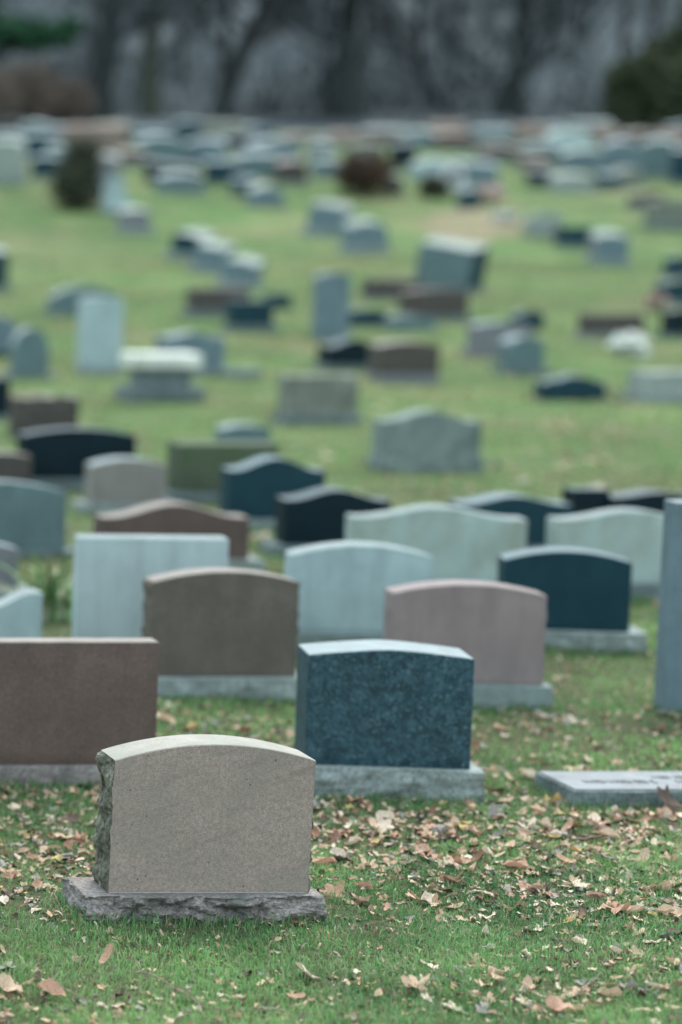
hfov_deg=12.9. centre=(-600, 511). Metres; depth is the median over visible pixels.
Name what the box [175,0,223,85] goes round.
bare tree
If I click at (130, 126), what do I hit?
gravestone
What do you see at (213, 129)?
gravestone
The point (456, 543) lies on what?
gravestone
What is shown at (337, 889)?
fallen leaf
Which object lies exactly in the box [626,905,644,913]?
fallen leaf
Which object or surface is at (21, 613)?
gravestone
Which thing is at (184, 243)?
gravestone
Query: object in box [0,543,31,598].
gravestone
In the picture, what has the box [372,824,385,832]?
fallen leaf
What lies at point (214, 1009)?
twig
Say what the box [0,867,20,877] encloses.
fallen leaf
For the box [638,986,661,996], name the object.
fallen leaf
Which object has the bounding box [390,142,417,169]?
gravestone
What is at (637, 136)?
gravestone
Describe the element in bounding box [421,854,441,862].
fallen leaf
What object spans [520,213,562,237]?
gravestone
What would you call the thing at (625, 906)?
fallen leaf
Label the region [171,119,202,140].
gravestone
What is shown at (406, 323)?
gravestone
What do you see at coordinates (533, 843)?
fallen leaf
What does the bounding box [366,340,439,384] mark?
gravestone
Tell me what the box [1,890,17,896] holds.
fallen leaf
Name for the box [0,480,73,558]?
gravestone
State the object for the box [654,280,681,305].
gravestone
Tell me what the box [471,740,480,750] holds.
fallen leaf
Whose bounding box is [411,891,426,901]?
fallen leaf
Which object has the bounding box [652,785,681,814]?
fallen leaf
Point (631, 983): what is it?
fallen leaf
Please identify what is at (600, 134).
gravestone
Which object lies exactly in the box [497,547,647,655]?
gravestone
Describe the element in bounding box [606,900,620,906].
fallen leaf
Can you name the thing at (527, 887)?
fallen leaf
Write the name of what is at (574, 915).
fallen leaf
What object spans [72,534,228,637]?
gravestone
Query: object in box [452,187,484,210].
gravestone
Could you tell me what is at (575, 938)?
fallen leaf
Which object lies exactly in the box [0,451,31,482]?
gravestone
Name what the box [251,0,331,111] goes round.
bare tree
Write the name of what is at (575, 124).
gravestone
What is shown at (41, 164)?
gravestone
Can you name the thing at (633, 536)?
gravestone
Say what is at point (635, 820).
fallen leaf
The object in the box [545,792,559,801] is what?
fallen leaf
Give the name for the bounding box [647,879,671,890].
fallen leaf
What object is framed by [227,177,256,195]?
gravestone
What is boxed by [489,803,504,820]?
fallen leaf
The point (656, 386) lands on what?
gravestone
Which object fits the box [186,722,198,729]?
fallen leaf
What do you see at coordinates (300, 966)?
fallen leaf
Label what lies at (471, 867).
fallen leaf
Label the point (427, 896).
fallen leaf
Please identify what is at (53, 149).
gravestone
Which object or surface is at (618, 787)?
flat grave marker
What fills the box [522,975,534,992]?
fallen leaf
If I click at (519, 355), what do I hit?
gravestone
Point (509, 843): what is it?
fallen leaf
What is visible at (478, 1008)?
fallen leaf
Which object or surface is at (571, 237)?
gravestone
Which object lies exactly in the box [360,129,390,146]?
gravestone
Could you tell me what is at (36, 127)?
gravestone
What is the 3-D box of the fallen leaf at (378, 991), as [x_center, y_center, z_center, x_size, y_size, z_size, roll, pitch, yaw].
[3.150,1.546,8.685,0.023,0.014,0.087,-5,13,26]
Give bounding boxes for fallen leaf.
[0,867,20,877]
[0,972,24,998]
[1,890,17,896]
[6,989,17,1000]
[11,803,22,809]
[13,810,29,821]
[26,978,65,995]
[30,878,42,888]
[33,845,59,852]
[33,970,40,979]
[33,996,50,1004]
[54,833,76,840]
[55,852,76,855]
[60,812,79,823]
[62,839,79,846]
[72,829,89,842]
[99,943,112,963]
[158,713,173,721]
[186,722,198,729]
[228,1012,248,1018]
[239,725,249,732]
[252,530,269,537]
[281,992,305,997]
[295,962,320,978]
[311,826,320,836]
[312,857,336,863]
[316,883,344,896]
[327,830,341,843]
[330,846,350,860]
[344,836,360,844]
[353,881,372,888]
[355,896,369,905]
[358,857,378,867]
[369,817,377,827]
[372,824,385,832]
[373,816,394,831]
[374,988,382,996]
[376,810,394,818]
[383,857,395,863]
[399,858,415,864]
[401,974,429,992]
[402,851,418,859]
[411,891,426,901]
[415,844,432,851]
[416,838,424,843]
[418,849,431,856]
[419,831,440,840]
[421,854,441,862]
[421,890,432,901]
[423,886,445,892]
[428,803,436,815]
[431,852,442,858]
[432,818,452,836]
[437,828,459,840]
[439,870,463,883]
[439,1000,463,1010]
[443,857,452,863]
[446,854,470,864]
[447,815,459,826]
[447,902,463,907]
[453,862,481,871]
[462,889,493,895]
[470,827,485,834]
[470,850,482,861]
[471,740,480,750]
[475,1004,487,1015]
[480,1001,487,1013]
[481,845,504,856]
[482,991,496,1001]
[488,965,506,974]
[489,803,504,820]
[491,973,505,979]
[494,724,507,729]
[500,796,518,800]
[504,860,527,867]
[506,840,514,846]
[516,827,537,833]
[516,927,534,935]
[516,994,535,1006]
[518,816,541,829]
[518,879,539,889]
[521,769,535,777]
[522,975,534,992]
[529,803,547,811]
[530,839,539,848]
[536,710,555,717]
[540,817,555,827]
[541,883,550,889]
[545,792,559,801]
[545,994,577,1013]
[546,829,560,834]
[552,853,575,862]
[561,818,574,830]
[561,879,587,887]
[561,986,585,996]
[562,714,578,725]
[566,916,573,921]
[567,911,583,919]
[569,714,587,724]
[570,846,581,851]
[571,936,586,945]
[579,835,603,839]
[583,997,600,1005]
[588,891,606,900]
[589,813,600,822]
[594,827,619,837]
[598,986,621,996]
[602,901,630,913]
[602,981,623,989]
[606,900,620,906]
[608,945,623,953]
[611,812,623,820]
[612,839,630,848]
[620,978,636,987]
[625,818,641,821]
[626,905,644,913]
[636,848,649,865]
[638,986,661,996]
[644,981,661,991]
[645,837,662,847]
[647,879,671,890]
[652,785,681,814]
[654,904,675,912]
[657,808,676,815]
[658,983,669,988]
[659,851,680,862]
[660,806,671,817]
[665,955,681,966]
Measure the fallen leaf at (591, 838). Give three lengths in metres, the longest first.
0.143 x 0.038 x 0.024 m
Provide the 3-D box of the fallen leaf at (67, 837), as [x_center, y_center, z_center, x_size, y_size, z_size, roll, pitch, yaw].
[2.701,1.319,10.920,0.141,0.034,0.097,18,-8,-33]
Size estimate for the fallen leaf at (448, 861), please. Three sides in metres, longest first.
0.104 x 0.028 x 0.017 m
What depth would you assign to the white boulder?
43.23 m
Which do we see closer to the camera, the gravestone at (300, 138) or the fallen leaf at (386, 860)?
the fallen leaf at (386, 860)
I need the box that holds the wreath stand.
[440,164,464,198]
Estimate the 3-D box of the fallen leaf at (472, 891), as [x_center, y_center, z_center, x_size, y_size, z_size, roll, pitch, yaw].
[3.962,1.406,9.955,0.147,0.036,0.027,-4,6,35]
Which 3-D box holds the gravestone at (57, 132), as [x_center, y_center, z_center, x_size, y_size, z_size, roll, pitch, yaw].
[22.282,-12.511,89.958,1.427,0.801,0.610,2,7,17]
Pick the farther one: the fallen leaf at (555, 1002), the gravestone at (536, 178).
the gravestone at (536, 178)
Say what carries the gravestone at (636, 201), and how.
on the ground at (34, 220)
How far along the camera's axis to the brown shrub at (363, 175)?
76.45 m
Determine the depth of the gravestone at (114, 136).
84.28 m
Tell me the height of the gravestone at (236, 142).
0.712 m
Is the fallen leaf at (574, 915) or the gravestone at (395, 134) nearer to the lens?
the fallen leaf at (574, 915)
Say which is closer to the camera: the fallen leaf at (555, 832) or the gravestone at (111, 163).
the fallen leaf at (555, 832)
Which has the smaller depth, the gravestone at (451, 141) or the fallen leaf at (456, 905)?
the fallen leaf at (456, 905)
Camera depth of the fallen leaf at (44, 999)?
8.61 m
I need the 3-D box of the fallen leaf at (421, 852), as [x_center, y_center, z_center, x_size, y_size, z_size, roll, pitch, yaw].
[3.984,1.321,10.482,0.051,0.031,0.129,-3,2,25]
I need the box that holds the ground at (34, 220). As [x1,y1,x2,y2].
[0,0,681,1023]
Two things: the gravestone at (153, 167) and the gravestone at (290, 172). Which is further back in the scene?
the gravestone at (290, 172)
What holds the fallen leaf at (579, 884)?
on the ground at (34, 220)
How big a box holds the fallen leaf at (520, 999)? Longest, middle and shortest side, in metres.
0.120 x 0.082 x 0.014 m
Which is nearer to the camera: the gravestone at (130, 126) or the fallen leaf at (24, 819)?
the fallen leaf at (24, 819)
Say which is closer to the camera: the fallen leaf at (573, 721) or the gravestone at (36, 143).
the fallen leaf at (573, 721)
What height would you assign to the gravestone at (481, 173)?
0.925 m
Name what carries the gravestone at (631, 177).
on the ground at (34, 220)
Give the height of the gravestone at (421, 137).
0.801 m
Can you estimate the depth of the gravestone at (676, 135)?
92.69 m
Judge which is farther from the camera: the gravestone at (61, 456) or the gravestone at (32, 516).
the gravestone at (61, 456)
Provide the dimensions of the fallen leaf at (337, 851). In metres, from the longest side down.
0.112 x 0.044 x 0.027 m
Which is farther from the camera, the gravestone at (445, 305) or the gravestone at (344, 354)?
the gravestone at (445, 305)
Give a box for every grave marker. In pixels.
[215,368,261,378]
[534,771,681,808]
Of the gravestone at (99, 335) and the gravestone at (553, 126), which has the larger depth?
the gravestone at (553, 126)
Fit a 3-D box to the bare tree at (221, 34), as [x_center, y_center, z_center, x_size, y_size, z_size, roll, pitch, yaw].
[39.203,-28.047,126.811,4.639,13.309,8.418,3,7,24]
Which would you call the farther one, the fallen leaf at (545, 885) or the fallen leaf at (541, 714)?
the fallen leaf at (541, 714)
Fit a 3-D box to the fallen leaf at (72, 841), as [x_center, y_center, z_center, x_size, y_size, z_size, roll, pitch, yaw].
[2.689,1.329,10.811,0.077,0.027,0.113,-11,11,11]
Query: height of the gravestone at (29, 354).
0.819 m
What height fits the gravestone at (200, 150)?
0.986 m
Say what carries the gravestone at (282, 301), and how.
on the ground at (34, 220)
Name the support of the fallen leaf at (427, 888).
on the ground at (34, 220)
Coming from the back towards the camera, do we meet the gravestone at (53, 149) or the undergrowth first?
the undergrowth
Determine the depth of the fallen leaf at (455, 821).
10.97 m
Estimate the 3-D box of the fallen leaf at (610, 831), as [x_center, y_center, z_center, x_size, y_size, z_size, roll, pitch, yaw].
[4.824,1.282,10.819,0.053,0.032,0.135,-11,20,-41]
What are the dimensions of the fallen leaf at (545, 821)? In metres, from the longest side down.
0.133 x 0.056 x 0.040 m
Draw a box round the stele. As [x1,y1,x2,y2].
[311,272,350,339]
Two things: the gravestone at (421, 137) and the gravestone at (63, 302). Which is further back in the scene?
the gravestone at (421, 137)
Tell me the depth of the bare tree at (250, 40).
104.75 m
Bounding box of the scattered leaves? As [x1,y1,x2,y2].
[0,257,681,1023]
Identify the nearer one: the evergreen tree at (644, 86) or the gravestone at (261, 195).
the gravestone at (261, 195)
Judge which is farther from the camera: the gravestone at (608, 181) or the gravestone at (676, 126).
the gravestone at (676, 126)
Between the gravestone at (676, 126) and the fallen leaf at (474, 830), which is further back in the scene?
the gravestone at (676, 126)
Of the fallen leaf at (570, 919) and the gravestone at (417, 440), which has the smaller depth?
the fallen leaf at (570, 919)
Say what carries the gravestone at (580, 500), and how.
on the ground at (34, 220)
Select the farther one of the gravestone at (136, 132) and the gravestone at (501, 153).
the gravestone at (136, 132)
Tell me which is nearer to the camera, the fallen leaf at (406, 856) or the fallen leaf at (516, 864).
the fallen leaf at (516, 864)
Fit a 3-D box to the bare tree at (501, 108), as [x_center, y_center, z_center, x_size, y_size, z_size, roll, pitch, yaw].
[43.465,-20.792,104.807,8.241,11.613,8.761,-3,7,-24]
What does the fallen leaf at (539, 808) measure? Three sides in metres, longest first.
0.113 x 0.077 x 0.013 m
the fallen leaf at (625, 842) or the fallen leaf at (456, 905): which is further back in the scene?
the fallen leaf at (625, 842)
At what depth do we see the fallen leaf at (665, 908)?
9.65 m
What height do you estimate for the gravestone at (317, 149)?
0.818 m
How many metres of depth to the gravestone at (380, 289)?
52.47 m
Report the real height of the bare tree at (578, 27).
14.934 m
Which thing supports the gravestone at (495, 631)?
on the ground at (34, 220)
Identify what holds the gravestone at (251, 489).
on the ground at (34, 220)
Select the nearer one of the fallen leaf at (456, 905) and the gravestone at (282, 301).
the fallen leaf at (456, 905)
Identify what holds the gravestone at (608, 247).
on the ground at (34, 220)
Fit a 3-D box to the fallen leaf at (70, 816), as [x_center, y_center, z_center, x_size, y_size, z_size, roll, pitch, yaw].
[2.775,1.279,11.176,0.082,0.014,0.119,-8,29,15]
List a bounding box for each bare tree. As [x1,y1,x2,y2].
[73,0,199,120]
[74,0,98,25]
[82,0,97,60]
[137,0,246,118]
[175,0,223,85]
[182,0,321,118]
[204,0,304,84]
[219,0,230,42]
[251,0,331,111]
[263,0,366,119]
[265,0,574,115]
[359,0,397,94]
[389,0,400,44]
[394,0,656,116]
[453,0,508,66]
[474,0,574,120]
[566,0,584,65]
[619,0,672,59]
[644,0,663,48]
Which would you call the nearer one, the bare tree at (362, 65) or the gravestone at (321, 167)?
the gravestone at (321, 167)
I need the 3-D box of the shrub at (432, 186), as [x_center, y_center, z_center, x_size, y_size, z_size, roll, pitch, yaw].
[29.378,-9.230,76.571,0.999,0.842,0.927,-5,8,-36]
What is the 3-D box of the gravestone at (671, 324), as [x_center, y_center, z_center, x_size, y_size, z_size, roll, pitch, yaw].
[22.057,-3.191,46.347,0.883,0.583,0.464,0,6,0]
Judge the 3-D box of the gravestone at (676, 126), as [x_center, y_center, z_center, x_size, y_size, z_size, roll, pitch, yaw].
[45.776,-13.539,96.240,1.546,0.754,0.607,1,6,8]
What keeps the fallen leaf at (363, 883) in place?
on the ground at (34, 220)
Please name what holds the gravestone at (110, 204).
on the ground at (34, 220)
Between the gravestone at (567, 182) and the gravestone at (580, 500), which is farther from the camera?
the gravestone at (567, 182)
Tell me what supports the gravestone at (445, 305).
on the ground at (34, 220)
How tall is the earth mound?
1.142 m
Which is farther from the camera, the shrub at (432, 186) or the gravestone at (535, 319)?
the shrub at (432, 186)
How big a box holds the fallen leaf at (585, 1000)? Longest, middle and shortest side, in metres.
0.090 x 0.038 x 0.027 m
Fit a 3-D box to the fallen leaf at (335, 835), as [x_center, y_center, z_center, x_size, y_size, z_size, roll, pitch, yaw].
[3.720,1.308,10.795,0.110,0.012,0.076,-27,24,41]
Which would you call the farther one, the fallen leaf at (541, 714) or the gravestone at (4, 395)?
the gravestone at (4, 395)
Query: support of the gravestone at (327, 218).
on the ground at (34, 220)
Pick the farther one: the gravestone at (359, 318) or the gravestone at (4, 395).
the gravestone at (359, 318)
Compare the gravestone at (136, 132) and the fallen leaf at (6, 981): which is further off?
the gravestone at (136, 132)
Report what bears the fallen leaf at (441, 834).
on the ground at (34, 220)
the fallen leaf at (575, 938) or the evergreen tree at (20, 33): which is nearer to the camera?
the fallen leaf at (575, 938)
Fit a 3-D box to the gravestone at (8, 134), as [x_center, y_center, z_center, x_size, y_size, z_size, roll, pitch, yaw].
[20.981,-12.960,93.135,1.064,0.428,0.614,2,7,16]
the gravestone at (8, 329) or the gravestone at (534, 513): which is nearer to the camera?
the gravestone at (534, 513)
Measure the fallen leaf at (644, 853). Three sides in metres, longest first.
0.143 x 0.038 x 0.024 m
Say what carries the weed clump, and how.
on the ground at (34, 220)
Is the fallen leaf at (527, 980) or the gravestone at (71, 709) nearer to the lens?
the fallen leaf at (527, 980)
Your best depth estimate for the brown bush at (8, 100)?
98.42 m
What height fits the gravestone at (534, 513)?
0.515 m
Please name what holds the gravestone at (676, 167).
on the ground at (34, 220)
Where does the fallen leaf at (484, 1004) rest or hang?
on the ground at (34, 220)
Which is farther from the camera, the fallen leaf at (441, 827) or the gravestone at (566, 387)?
the gravestone at (566, 387)
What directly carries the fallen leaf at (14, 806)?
on the ground at (34, 220)
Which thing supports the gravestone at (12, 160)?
on the ground at (34, 220)
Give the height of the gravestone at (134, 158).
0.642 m
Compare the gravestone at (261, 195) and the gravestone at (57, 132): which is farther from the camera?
the gravestone at (57, 132)
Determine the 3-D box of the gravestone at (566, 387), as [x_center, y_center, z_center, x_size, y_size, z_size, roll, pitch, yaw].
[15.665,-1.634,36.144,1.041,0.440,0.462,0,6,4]
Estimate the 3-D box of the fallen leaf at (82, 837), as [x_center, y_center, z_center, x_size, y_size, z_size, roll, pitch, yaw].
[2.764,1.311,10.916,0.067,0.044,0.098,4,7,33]
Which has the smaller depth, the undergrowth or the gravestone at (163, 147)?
the gravestone at (163, 147)
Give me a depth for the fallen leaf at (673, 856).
10.43 m
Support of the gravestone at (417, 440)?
on the ground at (34, 220)
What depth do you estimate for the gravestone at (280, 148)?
83.26 m
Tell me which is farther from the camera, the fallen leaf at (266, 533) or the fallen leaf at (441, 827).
the fallen leaf at (266, 533)
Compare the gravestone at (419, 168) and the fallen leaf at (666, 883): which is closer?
the fallen leaf at (666, 883)
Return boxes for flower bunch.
[477,184,506,204]
[489,210,520,223]
[643,293,669,311]
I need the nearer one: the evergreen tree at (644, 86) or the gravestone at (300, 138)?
the gravestone at (300, 138)
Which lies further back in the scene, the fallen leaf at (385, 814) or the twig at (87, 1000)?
the fallen leaf at (385, 814)
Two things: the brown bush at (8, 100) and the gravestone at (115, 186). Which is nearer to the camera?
the gravestone at (115, 186)
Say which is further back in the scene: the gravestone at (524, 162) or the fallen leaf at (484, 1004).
the gravestone at (524, 162)
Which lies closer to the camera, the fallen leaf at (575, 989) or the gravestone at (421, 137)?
the fallen leaf at (575, 989)
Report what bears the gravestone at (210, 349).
on the ground at (34, 220)
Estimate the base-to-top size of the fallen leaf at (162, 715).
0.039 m
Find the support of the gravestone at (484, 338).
on the ground at (34, 220)
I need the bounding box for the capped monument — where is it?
[115,352,204,403]
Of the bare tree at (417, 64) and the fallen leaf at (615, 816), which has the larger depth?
the bare tree at (417, 64)
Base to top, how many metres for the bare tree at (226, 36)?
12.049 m
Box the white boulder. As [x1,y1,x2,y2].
[605,331,652,357]
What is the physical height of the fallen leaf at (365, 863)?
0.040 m
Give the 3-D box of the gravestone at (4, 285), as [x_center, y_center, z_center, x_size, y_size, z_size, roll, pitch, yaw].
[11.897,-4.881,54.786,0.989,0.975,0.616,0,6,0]
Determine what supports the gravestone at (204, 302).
on the ground at (34, 220)
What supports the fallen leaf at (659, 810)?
on the ground at (34, 220)
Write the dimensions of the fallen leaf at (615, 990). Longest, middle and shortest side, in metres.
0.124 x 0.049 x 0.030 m
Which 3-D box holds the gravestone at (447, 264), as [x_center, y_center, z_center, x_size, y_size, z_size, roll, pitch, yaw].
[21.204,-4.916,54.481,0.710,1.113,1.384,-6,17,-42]
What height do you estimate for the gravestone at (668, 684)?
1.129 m
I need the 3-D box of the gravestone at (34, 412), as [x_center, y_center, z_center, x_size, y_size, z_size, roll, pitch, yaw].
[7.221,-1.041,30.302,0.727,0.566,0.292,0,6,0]
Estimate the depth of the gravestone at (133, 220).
66.71 m
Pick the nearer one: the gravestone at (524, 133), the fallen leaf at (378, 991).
the fallen leaf at (378, 991)
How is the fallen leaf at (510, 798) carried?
on the ground at (34, 220)
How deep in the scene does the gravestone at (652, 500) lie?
20.61 m
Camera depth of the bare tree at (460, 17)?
122.33 m
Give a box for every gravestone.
[0,130,19,137]
[0,138,28,184]
[0,247,12,292]
[0,317,16,356]
[0,377,9,420]
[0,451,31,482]
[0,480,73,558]
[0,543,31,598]
[0,589,42,637]
[0,638,158,787]
[1,327,55,379]
[8,394,78,439]
[16,133,51,158]
[17,427,135,493]
[20,121,49,132]
[27,154,59,179]
[42,286,124,316]
[47,144,72,170]
[50,125,64,143]
[62,734,325,924]
[64,124,127,153]
[70,456,168,512]
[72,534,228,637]
[74,296,123,374]
[93,501,264,571]
[94,122,133,140]
[96,153,123,178]
[96,195,130,214]
[97,177,124,199]
[112,206,154,234]
[114,149,145,167]
[127,128,171,142]
[132,134,188,163]
[141,158,198,182]
[141,568,300,702]
[154,171,208,195]
[154,331,224,375]
[164,229,215,260]
[166,441,278,502]
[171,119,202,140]
[179,287,249,318]
[185,137,226,165]
[186,240,236,275]
[202,121,241,137]
[204,159,243,185]
[215,255,264,288]
[215,423,269,441]
[216,133,261,151]
[218,300,279,332]
[219,455,324,530]
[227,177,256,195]
[235,152,274,178]
[241,183,287,208]
[242,125,272,137]
[244,137,300,160]
[259,487,390,556]
[263,294,290,308]
[271,374,363,425]
[274,158,310,186]
[278,133,325,142]
[284,541,432,655]
[294,640,485,803]
[300,200,353,237]
[303,141,333,163]
[308,157,343,179]
[309,338,368,370]
[326,130,361,147]
[336,218,391,254]
[345,141,385,166]
[345,504,526,582]
[349,309,386,327]
[355,278,420,300]
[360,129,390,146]
[362,127,403,141]
[365,409,483,473]
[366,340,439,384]
[378,315,440,331]
[381,173,406,195]
[383,580,552,710]
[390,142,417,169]
[398,289,474,322]
[401,128,435,149]
[408,157,451,180]
[411,237,489,293]
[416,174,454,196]
[427,122,465,131]
[428,130,476,152]
[446,492,571,548]
[451,158,500,187]
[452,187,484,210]
[459,321,532,357]
[471,127,510,148]
[475,143,519,163]
[489,335,550,375]
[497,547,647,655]
[510,311,543,330]
[511,124,548,144]
[512,155,553,170]
[520,141,560,164]
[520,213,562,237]
[523,169,556,187]
[524,374,613,401]
[544,128,592,150]
[544,172,598,192]
[545,124,565,130]
[546,508,663,600]
[549,226,592,248]
[555,147,611,171]
[562,487,609,514]
[566,120,614,129]
[570,313,650,338]
[580,125,617,145]
[582,230,633,266]
[595,172,624,189]
[601,138,640,170]
[608,489,681,513]
[612,167,646,186]
[618,129,654,142]
[618,369,681,402]
[624,193,664,210]
[639,200,681,229]
[640,137,676,179]
[653,309,681,338]
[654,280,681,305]
[654,499,681,714]
[655,130,681,146]
[657,256,681,277]
[662,122,681,129]
[666,147,681,183]
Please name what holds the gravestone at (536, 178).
on the ground at (34, 220)
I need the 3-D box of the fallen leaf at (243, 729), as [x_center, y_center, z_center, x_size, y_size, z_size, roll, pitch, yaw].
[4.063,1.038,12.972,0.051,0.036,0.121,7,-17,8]
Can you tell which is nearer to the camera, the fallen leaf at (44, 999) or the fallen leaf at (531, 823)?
the fallen leaf at (44, 999)
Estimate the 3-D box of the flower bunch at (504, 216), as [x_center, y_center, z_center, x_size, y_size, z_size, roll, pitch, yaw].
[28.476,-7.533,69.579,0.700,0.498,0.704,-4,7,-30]
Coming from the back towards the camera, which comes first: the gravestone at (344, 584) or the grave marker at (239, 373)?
the grave marker at (239, 373)
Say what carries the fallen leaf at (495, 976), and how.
on the ground at (34, 220)
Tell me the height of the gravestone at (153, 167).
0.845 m
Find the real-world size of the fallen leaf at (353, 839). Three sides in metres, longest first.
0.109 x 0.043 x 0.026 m
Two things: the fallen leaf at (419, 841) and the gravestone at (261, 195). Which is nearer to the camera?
the fallen leaf at (419, 841)
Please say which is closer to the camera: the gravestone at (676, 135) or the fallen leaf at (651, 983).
the fallen leaf at (651, 983)
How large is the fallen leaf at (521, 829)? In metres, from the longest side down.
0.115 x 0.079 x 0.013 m
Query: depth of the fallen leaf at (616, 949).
9.18 m
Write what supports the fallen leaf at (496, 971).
on the ground at (34, 220)
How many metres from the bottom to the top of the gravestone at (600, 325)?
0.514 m
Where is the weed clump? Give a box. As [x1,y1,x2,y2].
[0,549,73,621]
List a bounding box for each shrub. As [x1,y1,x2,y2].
[45,131,106,210]
[327,148,403,196]
[417,172,452,198]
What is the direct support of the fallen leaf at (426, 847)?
on the ground at (34, 220)
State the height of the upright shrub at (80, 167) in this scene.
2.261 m
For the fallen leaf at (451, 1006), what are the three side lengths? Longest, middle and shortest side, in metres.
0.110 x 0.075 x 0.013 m
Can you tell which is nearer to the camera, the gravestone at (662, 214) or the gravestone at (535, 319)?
the gravestone at (535, 319)
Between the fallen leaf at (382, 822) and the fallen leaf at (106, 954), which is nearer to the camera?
the fallen leaf at (106, 954)
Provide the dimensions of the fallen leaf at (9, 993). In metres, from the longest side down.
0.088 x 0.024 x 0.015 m
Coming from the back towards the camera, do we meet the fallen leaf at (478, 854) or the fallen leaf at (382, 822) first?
the fallen leaf at (382, 822)
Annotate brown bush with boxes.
[0,63,24,126]
[2,55,68,125]
[31,75,97,123]
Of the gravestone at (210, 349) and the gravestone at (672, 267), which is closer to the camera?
the gravestone at (210, 349)
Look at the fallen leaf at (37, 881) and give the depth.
10.09 m
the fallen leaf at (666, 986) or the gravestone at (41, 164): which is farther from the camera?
the gravestone at (41, 164)
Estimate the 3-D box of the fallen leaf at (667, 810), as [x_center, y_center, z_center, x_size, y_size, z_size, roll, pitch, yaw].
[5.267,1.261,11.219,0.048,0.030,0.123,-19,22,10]
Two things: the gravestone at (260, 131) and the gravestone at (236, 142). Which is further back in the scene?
the gravestone at (260, 131)
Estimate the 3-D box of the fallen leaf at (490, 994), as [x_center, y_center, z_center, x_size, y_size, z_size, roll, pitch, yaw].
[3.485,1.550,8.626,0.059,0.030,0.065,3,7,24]
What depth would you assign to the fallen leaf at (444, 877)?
10.09 m
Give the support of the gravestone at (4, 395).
on the ground at (34, 220)
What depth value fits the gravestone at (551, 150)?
87.86 m
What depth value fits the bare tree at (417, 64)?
105.02 m
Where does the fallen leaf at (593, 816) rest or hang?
on the ground at (34, 220)
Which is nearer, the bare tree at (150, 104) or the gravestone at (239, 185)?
the gravestone at (239, 185)
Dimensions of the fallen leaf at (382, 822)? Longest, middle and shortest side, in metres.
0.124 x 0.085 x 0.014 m
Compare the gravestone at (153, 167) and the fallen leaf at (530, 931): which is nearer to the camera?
the fallen leaf at (530, 931)
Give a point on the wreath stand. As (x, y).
(459, 169)
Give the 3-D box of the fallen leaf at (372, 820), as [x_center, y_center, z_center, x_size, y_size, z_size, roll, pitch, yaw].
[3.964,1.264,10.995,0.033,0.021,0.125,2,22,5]
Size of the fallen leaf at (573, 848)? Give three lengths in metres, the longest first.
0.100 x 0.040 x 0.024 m
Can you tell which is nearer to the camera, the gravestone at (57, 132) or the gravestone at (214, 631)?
the gravestone at (214, 631)
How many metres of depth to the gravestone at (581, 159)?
85.66 m
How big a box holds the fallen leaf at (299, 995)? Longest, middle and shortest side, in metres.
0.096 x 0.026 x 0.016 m
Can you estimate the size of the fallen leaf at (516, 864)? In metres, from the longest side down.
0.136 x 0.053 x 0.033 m
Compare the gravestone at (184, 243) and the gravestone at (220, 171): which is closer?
the gravestone at (184, 243)
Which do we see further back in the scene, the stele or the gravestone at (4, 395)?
the stele
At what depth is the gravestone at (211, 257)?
58.16 m
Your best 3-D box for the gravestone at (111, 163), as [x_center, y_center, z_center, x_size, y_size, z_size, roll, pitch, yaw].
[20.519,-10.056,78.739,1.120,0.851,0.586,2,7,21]
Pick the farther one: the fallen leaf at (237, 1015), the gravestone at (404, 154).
the gravestone at (404, 154)
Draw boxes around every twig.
[47,977,124,1015]
[134,971,319,1013]
[569,835,625,839]
[575,972,602,996]
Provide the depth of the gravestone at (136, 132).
91.27 m
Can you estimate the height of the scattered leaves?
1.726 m
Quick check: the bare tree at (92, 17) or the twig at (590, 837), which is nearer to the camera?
the twig at (590, 837)
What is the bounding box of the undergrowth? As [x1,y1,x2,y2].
[0,0,681,119]
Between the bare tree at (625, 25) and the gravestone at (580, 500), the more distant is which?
the bare tree at (625, 25)
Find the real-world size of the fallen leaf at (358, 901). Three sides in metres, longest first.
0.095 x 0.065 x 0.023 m
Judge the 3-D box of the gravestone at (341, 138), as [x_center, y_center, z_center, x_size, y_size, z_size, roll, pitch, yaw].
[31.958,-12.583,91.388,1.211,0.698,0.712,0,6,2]
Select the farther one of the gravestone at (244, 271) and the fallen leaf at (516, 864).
the gravestone at (244, 271)
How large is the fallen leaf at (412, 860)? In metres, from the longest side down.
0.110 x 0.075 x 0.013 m
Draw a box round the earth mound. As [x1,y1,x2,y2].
[418,203,524,241]
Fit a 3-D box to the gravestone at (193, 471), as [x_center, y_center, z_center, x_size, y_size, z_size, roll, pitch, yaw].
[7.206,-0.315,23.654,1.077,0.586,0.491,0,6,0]
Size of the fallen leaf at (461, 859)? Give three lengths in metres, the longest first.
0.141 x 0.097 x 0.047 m
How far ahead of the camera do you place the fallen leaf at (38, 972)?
8.88 m
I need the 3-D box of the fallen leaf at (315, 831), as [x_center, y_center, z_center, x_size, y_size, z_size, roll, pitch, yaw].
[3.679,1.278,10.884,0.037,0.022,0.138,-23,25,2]
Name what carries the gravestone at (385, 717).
on the ground at (34, 220)
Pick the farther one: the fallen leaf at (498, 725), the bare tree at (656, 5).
the bare tree at (656, 5)
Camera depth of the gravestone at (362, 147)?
85.72 m
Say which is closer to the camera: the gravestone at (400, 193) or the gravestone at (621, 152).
the gravestone at (400, 193)
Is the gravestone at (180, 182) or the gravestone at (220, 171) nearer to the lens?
the gravestone at (180, 182)
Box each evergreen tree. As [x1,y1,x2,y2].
[0,0,88,58]
[595,0,681,128]
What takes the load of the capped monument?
on the ground at (34, 220)

